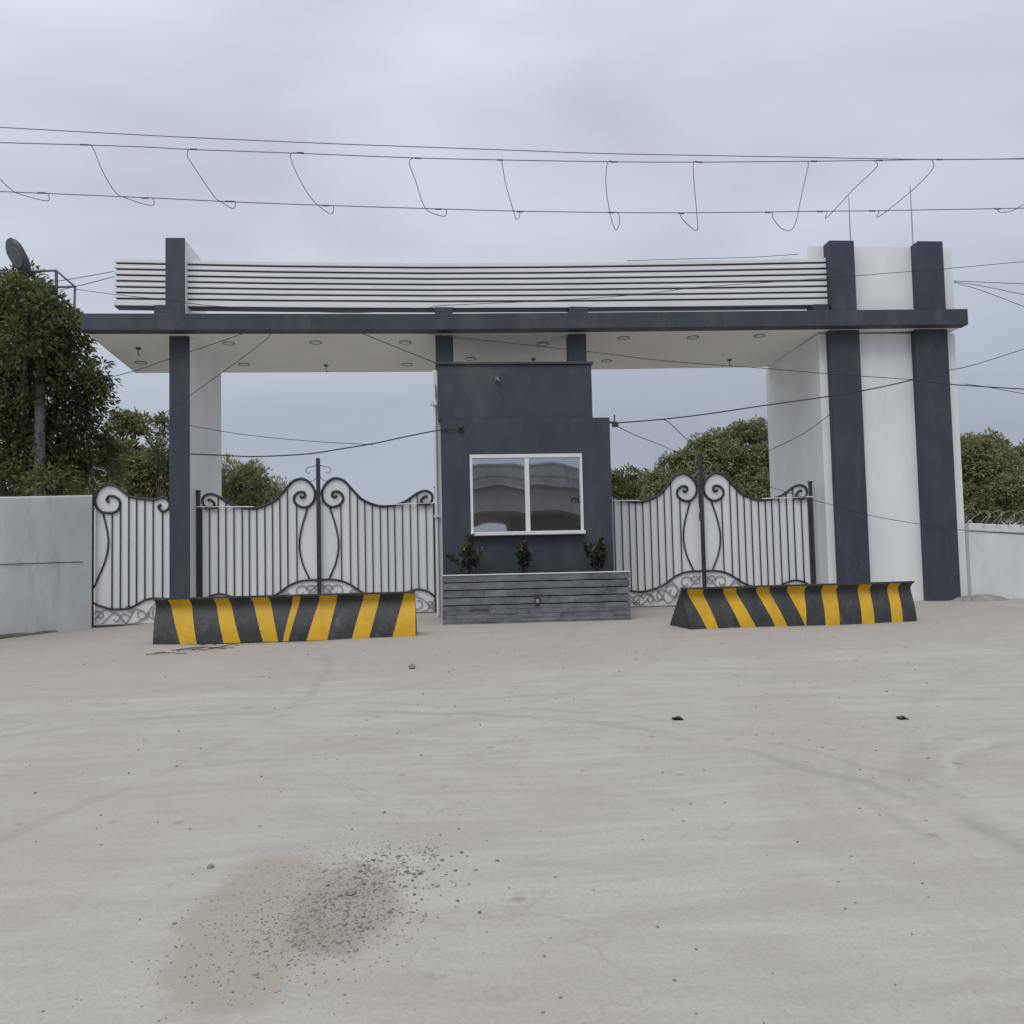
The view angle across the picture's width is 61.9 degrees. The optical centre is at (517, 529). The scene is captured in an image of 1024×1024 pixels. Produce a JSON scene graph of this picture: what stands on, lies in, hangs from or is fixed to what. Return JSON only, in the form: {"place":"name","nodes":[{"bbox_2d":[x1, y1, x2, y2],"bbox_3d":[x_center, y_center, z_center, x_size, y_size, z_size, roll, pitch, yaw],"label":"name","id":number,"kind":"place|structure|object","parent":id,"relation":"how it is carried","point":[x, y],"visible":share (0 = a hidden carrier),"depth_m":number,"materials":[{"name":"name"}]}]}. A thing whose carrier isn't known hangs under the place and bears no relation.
{"place":"outdoors","nodes":[
{"label":"outdoors","id":0,"kind":"place"},
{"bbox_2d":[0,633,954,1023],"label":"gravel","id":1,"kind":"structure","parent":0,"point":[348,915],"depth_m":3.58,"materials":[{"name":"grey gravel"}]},
{"bbox_2d":[345,888,356,895],"bbox_3d":[-0.728,1.581,3.731,0.052,0.026,0.058,-3,-3,22],"label":"stone","id":2,"kind":"object","parent":1,"relation":"on","point":[350,891],"visible":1,"depth_m":3.71,"materials":[{"name":"grey stone"}]},
{"bbox_2d":[0,142,1012,162],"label":"overhead wire","id":3,"kind":"object","parent":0,"point":[496,159],"visible":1,"depth_m":9.24,"materials":[{"name":"grey metal"}]},
{"bbox_2d":[0,179,49,200],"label":"wire loop","id":4,"kind":"object","parent":3,"relation":"hanging from","point":[28,196],"visible":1,"depth_m":8.85,"materials":[{"name":"grey metal"}]},
{"bbox_2d":[80,144,154,205],"bbox_3d":[-4.188,-3.716,8.932,0.757,0.658,0.016,-1,-3,-4],"label":"wire loop","id":5,"kind":"object","parent":3,"relation":"hanging from","point":[109,183],"visible":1,"depth_m":8.92,"materials":[{"name":"grey metal"}]},
{"bbox_2d":[187,148,235,208],"bbox_3d":[-3.230,-3.706,9.005,0.507,0.649,0.016,-1,-3,-4],"label":"wire loop","id":6,"kind":"object","parent":3,"relation":"hanging from","point":[204,182],"visible":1,"depth_m":9.00,"materials":[{"name":"grey metal"}]},
{"bbox_2d":[290,152,333,213],"bbox_3d":[-2.189,-3.691,9.084,0.457,0.680,0.016,-1,-3,-4],"label":"wire loop","id":7,"kind":"object","parent":3,"relation":"hanging from","point":[304,187],"visible":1,"depth_m":9.07,"materials":[{"name":"grey metal"}]},
{"bbox_2d":[409,157,446,216],"bbox_3d":[-0.963,-3.689,9.177,0.398,0.651,0.016,-1,-3,-4],"label":"wire loop","id":8,"kind":"object","parent":3,"relation":"hanging from","point":[419,193],"visible":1,"depth_m":9.17,"materials":[{"name":"grey metal"}]},
{"bbox_2d":[497,159,522,219],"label":"wire loop","id":9,"kind":"object","parent":3,"relation":"hanging from","point":[501,160],"visible":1,"depth_m":9.24,"materials":[{"name":"grey metal"}]},
{"bbox_2d":[606,161,619,229],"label":"wire loop","id":10,"kind":"object","parent":3,"relation":"hanging from","point":[607,198],"visible":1,"depth_m":9.32,"materials":[{"name":"grey metal"}]},
{"bbox_2d":[678,161,702,230],"bbox_3d":[1.906,-3.677,9.396,0.301,0.795,0.016,-1,-3,-4],"label":"wire loop","id":11,"kind":"object","parent":3,"relation":"hanging from","point":[695,197],"visible":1,"depth_m":9.39,"materials":[{"name":"grey"}]},
{"bbox_2d":[765,160,816,230],"bbox_3d":[3.045,-3.716,9.486,0.622,0.810,0.016,-1,-3,-4],"label":"wire loop","id":12,"kind":"object","parent":3,"relation":"hanging from","point":[800,200],"visible":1,"depth_m":9.47,"materials":[{"name":"grey metal"}]},
{"bbox_2d":[817,160,882,218],"bbox_3d":[3.720,-3.812,9.543,0.788,0.686,0.016,-1,-3,-4],"label":"wire loop","id":13,"kind":"object","parent":3,"relation":"hanging from","point":[852,190],"visible":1,"depth_m":9.54,"materials":[{"name":"grey metal"}]},
{"bbox_2d":[869,159,942,217],"bbox_3d":[4.369,-3.842,9.594,0.888,0.692,0.016,-1,-3,-4],"label":"wire loop","id":14,"kind":"object","parent":3,"relation":"hanging from","point":[905,195],"visible":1,"depth_m":9.58,"materials":[{"name":"grey metal"}]},
{"bbox_2d":[994,204,1023,212],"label":"wire loop","id":15,"kind":"object","parent":3,"relation":"hanging from","point":[998,209],"visible":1,"depth_m":9.66,"materials":[{"name":"grey"}]},
{"bbox_2d":[0,573,1023,1023],"bbox_3d":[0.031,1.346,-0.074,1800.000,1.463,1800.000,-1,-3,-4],"label":"ground","id":16,"kind":"structure","parent":0,"point":[524,741],"depth_m":4.59,"materials":[{"name":"beige concrete"}]},
{"bbox_2d":[0,269,75,495],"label":"utility pole","id":17,"kind":"object","parent":16,"relation":"on","point":[39,419],"visible":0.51,"depth_m":16.30,"materials":[{"name":"grey concrete"}]},
{"bbox_2d":[5,238,30,279],"bbox_3d":[-9.507,-5.163,16.250,0.428,0.794,0.343,-4,-4,42],"label":"satellite dish","id":18,"kind":"object","parent":17,"relation":"attached to","point":[17,255],"visible":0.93,"depth_m":16.17,"materials":[{"name":"grey metal"}]},
{"bbox_2d":[75,261,1023,312],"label":"service wire","id":19,"kind":"object","parent":17,"relation":"attached to","point":[537,301],"visible":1,"depth_m":15.85,"materials":[{"name":"grey"}]},
{"bbox_2d":[0,495,91,638],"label":"boundary wall","id":20,"kind":"structure","parent":16,"relation":"on","point":[45,564],"depth_m":14.91,"materials":[{"name":"grey"}]},
{"bbox_2d":[0,258,130,496],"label":"broadleaf tree","id":21,"kind":"object","parent":16,"relation":"on","point":[21,330],"visible":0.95,"depth_m":16.42,"materials":[{"name":"green plant"}]},
{"bbox_2d":[65,405,168,509],"bbox_3d":[-11.029,-0.573,24.409,4.536,6.030,3.652,-1,-3,-4],"label":"broadleaf tree","id":22,"kind":"object","parent":16,"relation":"on","point":[141,479],"visible":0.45,"depth_m":23.83,"materials":[{"name":"green plant"}]},
{"bbox_2d":[140,411,168,497],"bbox_3d":[-9.694,-0.489,23.410,1.335,5.675,1.022,-1,-3,-4],"label":"young tree","id":23,"kind":"object","parent":16,"relation":"on","point":[154,450],"visible":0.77,"depth_m":23.38,"materials":[{"name":"green plant"}]},
{"bbox_2d":[146,643,235,654],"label":"twig litter","id":24,"kind":"object","parent":16,"relation":"on","point":[197,648],"visible":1,"depth_m":11.64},
{"bbox_2d":[221,460,282,506],"bbox_3d":[-8.441,0.168,26.566,4.189,4.660,2.605,0,-3,-17],"label":"bushy tree","id":25,"kind":"object","parent":16,"relation":"on","point":[240,487],"visible":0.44,"depth_m":26.07,"materials":[{"name":"green plant"}]},
{"bbox_2d":[221,452,289,488],"bbox_3d":[-10.982,-0.068,36.959,5.208,6.398,3.131,1,-4,-37],"label":"young tree","id":26,"kind":"object","parent":16,"relation":"on","point":[234,462],"visible":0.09,"depth_m":37.01,"materials":[{"name":"green plant"}]},
{"bbox_2d":[153,591,416,644],"bbox_3d":[-3.379,1.290,12.637,3.730,0.681,0.580,-1,-3,-4],"label":"road barrier","id":27,"kind":"object","parent":16,"relation":"on","point":[244,619],"visible":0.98,"depth_m":12.40,"materials":[{"name":"black paint"}]},
{"bbox_2d":[408,664,415,668],"bbox_3d":[-1.190,1.551,9.667,0.074,0.068,0.092,-3,-4,31],"label":"stone","id":28,"kind":"object","parent":16,"relation":"on","point":[411,666],"visible":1,"depth_m":9.64,"materials":[{"name":"grey stone"}]},
{"bbox_2d":[81,238,967,600],"bbox_3d":[0.305,-1.723,17.450,16.790,7.350,3.300,-1,-3,-4],"label":"entrance gateway","id":29,"kind":"object","parent":16,"relation":"on","point":[889,452],"visible":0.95,"depth_m":16.52,"materials":[{"name":"white paint"}]},
{"bbox_2d":[44,271,113,283],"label":"service wire","id":30,"kind":"object","parent":29,"relation":"attached to","point":[79,277],"visible":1,"depth_m":15.92,"materials":[{"name":"grey"}]},
{"bbox_2d":[61,276,113,289],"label":"service wire","id":31,"kind":"object","parent":29,"relation":"attached to","point":[87,283],"visible":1,"depth_m":15.88,"materials":[{"name":"grey"}]},
{"bbox_2d":[92,462,168,627],"bbox_3d":[-7.155,0.272,15.915,1.527,3.100,0.049,-1,-3,-4],"label":"gate leaf","id":32,"kind":"object","parent":29,"relation":"attached to","point":[131,558],"visible":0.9,"depth_m":15.91,"materials":[{"name":"white metal"}]},
{"bbox_2d":[51,330,252,390],"bbox_3d":[-6.662,-3.087,15.328,3.739,1.000,0.381,-1,-3,2],"label":"service wire","id":33,"kind":"object","parent":29,"relation":"attached to","point":[153,364],"visible":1,"depth_m":15.29,"materials":[{"name":"grey"}]},
{"bbox_2d":[135,330,274,432],"bbox_3d":[-5.788,-2.725,15.446,2.778,1.745,0.447,-2,-3,9],"label":"service wire","id":34,"kind":"object","parent":29,"relation":"attached to","point":[208,382],"visible":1,"depth_m":15.35,"materials":[{"name":"grey"}]},
{"bbox_2d":[94,402,372,444],"bbox_3d":[-5.322,-1.978,15.392,5.478,1.085,0.493,-2,-3,9],"label":"service wire","id":35,"kind":"object","parent":29,"relation":"attached to","point":[229,432],"visible":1,"depth_m":15.24,"materials":[{"name":"grey"}]},
{"bbox_2d":[195,458,321,596],"bbox_3d":[-4.877,0.179,16.081,2.319,3.040,0.101,-1,-3,-4],"label":"gate leaf","id":36,"kind":"object","parent":29,"relation":"attached to","point":[273,547],"visible":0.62,"depth_m":16.10,"materials":[{"name":"white metal"}]},
{"bbox_2d":[354,330,435,362],"bbox_3d":[-2.206,-3.306,15.420,1.608,0.777,0.105,-2,-3,17],"label":"service wire","id":37,"kind":"object","parent":29,"relation":"attached to","point":[395,346],"visible":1,"depth_m":15.46,"materials":[{"name":"grey"}]},
{"bbox_2d":[401,330,912,379],"bbox_3d":[2.792,-3.305,16.067,9.881,0.933,0.203,-1,-3,-6],"label":"service wire","id":38,"kind":"object","parent":29,"relation":"attached to","point":[654,359],"visible":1,"depth_m":15.94,"materials":[{"name":"grey"}]},
{"bbox_2d":[627,254,797,260],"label":"service wire","id":39,"kind":"object","parent":29,"relation":"on","point":[710,258],"visible":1,"depth_m":16.34,"materials":[{"name":"grey"}]},
{"bbox_2d":[702,460,815,586],"bbox_3d":[4.756,0.055,16.835,2.277,2.928,0.100,-1,-3,-4],"label":"gate leaf","id":40,"kind":"object","parent":29,"relation":"attached to","point":[751,541],"visible":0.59,"depth_m":16.84,"materials":[{"name":"white metal"}]},
{"bbox_2d":[762,413,831,453],"bbox_3d":[5.508,-1.893,16.846,1.368,0.688,0.044,-3,-4,28],"label":"service wire","id":41,"kind":"object","parent":29,"relation":"attached to","point":[799,435],"visible":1,"depth_m":16.81,"materials":[{"name":"grey"}]},
{"bbox_2d":[848,196,850,240],"bbox_3d":[6.840,-6.189,17.551,0.120,1.378,0.120,-1,-3,-4],"label":"roof rod","id":42,"kind":"object","parent":29,"relation":"on","point":[849,220],"visible":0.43,"depth_m":17.55,"materials":[{"name":"grey paint"}]},
{"bbox_2d":[741,477,1023,534],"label":"service wire","id":43,"kind":"object","parent":29,"relation":"attached to","point":[881,517],"visible":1,"depth_m":16.45,"materials":[{"name":"grey"}]},
{"bbox_2d":[910,186,913,244],"bbox_3d":[8.164,-6.331,17.661,0.120,1.612,0.120,-1,-3,-4],"label":"roof rod","id":44,"kind":"object","parent":29,"relation":"on","point":[911,217],"visible":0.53,"depth_m":17.66,"materials":[{"name":"grey paint"}]},
{"bbox_2d":[913,379,1023,389],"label":"service wire","id":45,"kind":"object","parent":29,"relation":"attached to","point":[968,385],"visible":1,"depth_m":16.19,"materials":[{"name":"grey"}]},
{"bbox_2d":[966,384,1023,393],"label":"service wire","id":46,"kind":"object","parent":45,"relation":"attached to","point":[996,388],"visible":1,"depth_m":15.97,"materials":[{"name":"grey"}]},
{"bbox_2d":[949,349,1023,370],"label":"service wire","id":47,"kind":"object","parent":29,"relation":"attached to","point":[987,360],"visible":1,"depth_m":15.83,"materials":[{"name":"grey"}]},
{"bbox_2d":[954,280,1021,283],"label":"service wire","id":48,"kind":"object","parent":29,"relation":"attached to","point":[991,282],"visible":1,"depth_m":15.98,"materials":[{"name":"grey"}]},
{"bbox_2d":[954,282,1023,306],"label":"service wire","id":49,"kind":"object","parent":29,"relation":"attached to","point":[990,293],"visible":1,"depth_m":15.99,"materials":[{"name":"grey"}]},
{"bbox_2d":[954,281,1023,294],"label":"service wire","id":50,"kind":"object","parent":29,"relation":"attached to","point":[989,287],"visible":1,"depth_m":16.02,"materials":[{"name":"grey"}]},
{"bbox_2d":[430,361,618,616],"bbox_3d":[0.065,-0.618,16.449,3.376,4.645,2.930,-1,-3,-4],"label":"guard booth","id":51,"kind":"object","parent":16,"relation":"on","point":[523,452],"visible":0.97,"depth_m":15.17,"materials":[{"name":"grey paint"}]},
{"bbox_2d":[189,428,460,456],"bbox_3d":[-3.509,-1.540,15.308,5.065,0.371,0.077,-2,-3,7],"label":"service wire","id":52,"kind":"object","parent":51,"relation":"attached to","point":[324,451],"visible":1,"depth_m":15.31,"materials":[{"name":"grey"}]},
{"bbox_2d":[320,465,436,612],"bbox_3d":[-2.631,0.193,16.262,2.277,2.928,0.100,-1,-3,-4],"label":"gate leaf","id":53,"kind":"object","parent":51,"relation":"attached to","point":[367,546],"visible":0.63,"depth_m":16.27,"materials":[{"name":"white metal"}]},
{"bbox_2d":[470,453,585,535],"bbox_3d":[0.168,-0.628,15.082,2.030,1.440,0.190,-1,-3,-4],"label":"window","id":54,"kind":"structure","parent":51,"relation":"in","point":[511,494],"depth_m":15.13,"materials":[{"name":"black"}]},
{"bbox_2d":[619,427,692,460],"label":"service wire","id":55,"kind":"object","parent":51,"relation":"attached to","point":[653,442],"visible":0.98,"depth_m":18.93,"materials":[{"name":"grey"}]},
{"bbox_2d":[612,454,706,606],"bbox_3d":[2.500,0.041,16.654,2.319,3.040,0.101,-1,-3,-4],"label":"gate leaf","id":56,"kind":"object","parent":51,"relation":"attached to","point":[656,546],"visible":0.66,"depth_m":16.68,"materials":[{"name":"white metal"}]},
{"bbox_2d":[612,380,911,423],"bbox_3d":[4.731,-2.434,15.968,6.183,0.966,0.156,-1,-3,-12],"label":"service wire","id":57,"kind":"object","parent":51,"relation":"attached to","point":[763,405],"visible":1,"depth_m":15.85,"materials":[{"name":"grey"}]},
{"bbox_2d":[665,420,695,445],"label":"service wire","id":58,"kind":"object","parent":57,"relation":"attached to","point":[679,432],"visible":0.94,"depth_m":18.01,"materials":[{"name":"grey"}]},
{"bbox_2d":[442,571,630,624],"bbox_3d":[0.297,1.216,14.530,3.137,0.962,0.918,-1,-3,-4],"label":"stone planter","id":59,"kind":"object","parent":16,"relation":"on","point":[532,597],"visible":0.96,"depth_m":14.13,"materials":[{"name":"grey stone"}]},
{"bbox_2d":[445,533,483,573],"bbox_3d":[-0.862,0.412,14.527,0.514,0.769,0.755,-4,-4,36],"label":"potted shrub","id":60,"kind":"object","parent":59,"relation":"on","point":[469,561],"visible":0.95,"depth_m":14.46,"materials":[{"name":"green plant"}]},
{"bbox_2d":[513,539,533,574],"bbox_3d":[0.107,0.461,14.552,0.354,0.626,0.623,-2,-3,6],"label":"potted shrub","id":61,"kind":"object","parent":59,"relation":"on","point":[522,556],"visible":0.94,"depth_m":14.43,"materials":[{"name":"green plant"}]},
{"bbox_2d":[581,535,607,571],"bbox_3d":[1.327,0.413,14.632,0.448,0.675,0.609,-2,-3,14],"label":"potted shrub","id":62,"kind":"object","parent":59,"relation":"on","point":[599,552],"visible":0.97,"depth_m":14.59,"materials":[{"name":"green plant"}]},
{"bbox_2d":[611,462,654,500],"bbox_3d":[3.777,-0.115,31.116,4.278,4.945,3.207,-1,-3,-4],"label":"round tree","id":63,"kind":"object","parent":16,"relation":"on","point":[628,487],"visible":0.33,"depth_m":30.63,"materials":[{"name":"green plant"}]},
{"bbox_2d":[637,414,770,520],"bbox_3d":[7.327,-0.926,27.482,6.878,6.008,3.610,0,-3,-17],"label":"round tree","id":64,"kind":"object","parent":16,"relation":"on","point":[723,447],"visible":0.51,"depth_m":27.32,"materials":[{"name":"green plant"}]},
{"bbox_2d":[670,581,916,628],"bbox_3d":[4.291,1.169,13.343,3.834,0.651,0.580,-1,-3,-9],"label":"road barrier","id":65,"kind":"object","parent":16,"relation":"on","point":[788,605],"visible":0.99,"depth_m":13.10,"materials":[{"name":"black paint"}]},
{"bbox_2d":[950,594,1009,601],"bbox_3d":[8.977,1.329,16.533,1.572,0.161,0.640,-1,-3,-4],"label":"sand heap","id":66,"kind":"object","parent":16,"relation":"on","point":[979,597],"visible":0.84,"depth_m":16.39,"materials":[{"name":"beige sand"}]},
{"bbox_2d":[960,427,1023,525],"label":"round tree","id":67,"kind":"object","parent":16,"relation":"on","point":[992,478],"visible":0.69,"depth_m":24.13,"materials":[{"name":"green plant"}]},
{"bbox_2d":[964,523,1023,598],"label":"boundary wall","id":68,"kind":"structure","parent":16,"relation":"on","point":[995,563],"depth_m":16.70,"materials":[{"name":"white paint"}]},
{"bbox_2d":[969,510,1023,526],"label":"razor wire","id":69,"kind":"object","parent":68,"relation":"on","point":[1001,517],"visible":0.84,"depth_m":16.94,"materials":[{"name":"grey metal"}]},
{"bbox_2d":[1004,438,1023,524],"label":"round tree","id":70,"kind":"object","parent":16,"relation":"on","point":[1020,450],"visible":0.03,"depth_m":26.37,"materials":[{"name":"green plant"}]},
{"bbox_2d":[0,191,1023,212],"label":"overhead wire","id":71,"kind":"object","parent":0,"point":[504,210],"visible":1,"depth_m":9.22,"materials":[{"name":"grey"}]},
{"bbox_2d":[0,127,1023,159],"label":"overhead wire","id":72,"kind":"object","parent":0,"point":[457,148],"visible":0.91,"depth_m":9.53,"materials":[{"name":"grey metal"}]},
{"bbox_2d":[0,0,1023,583],"label":"sky","id":73,"kind":"structure","parent":0,"point":[892,79],"materials":[{"name":"grey"}]}
]}

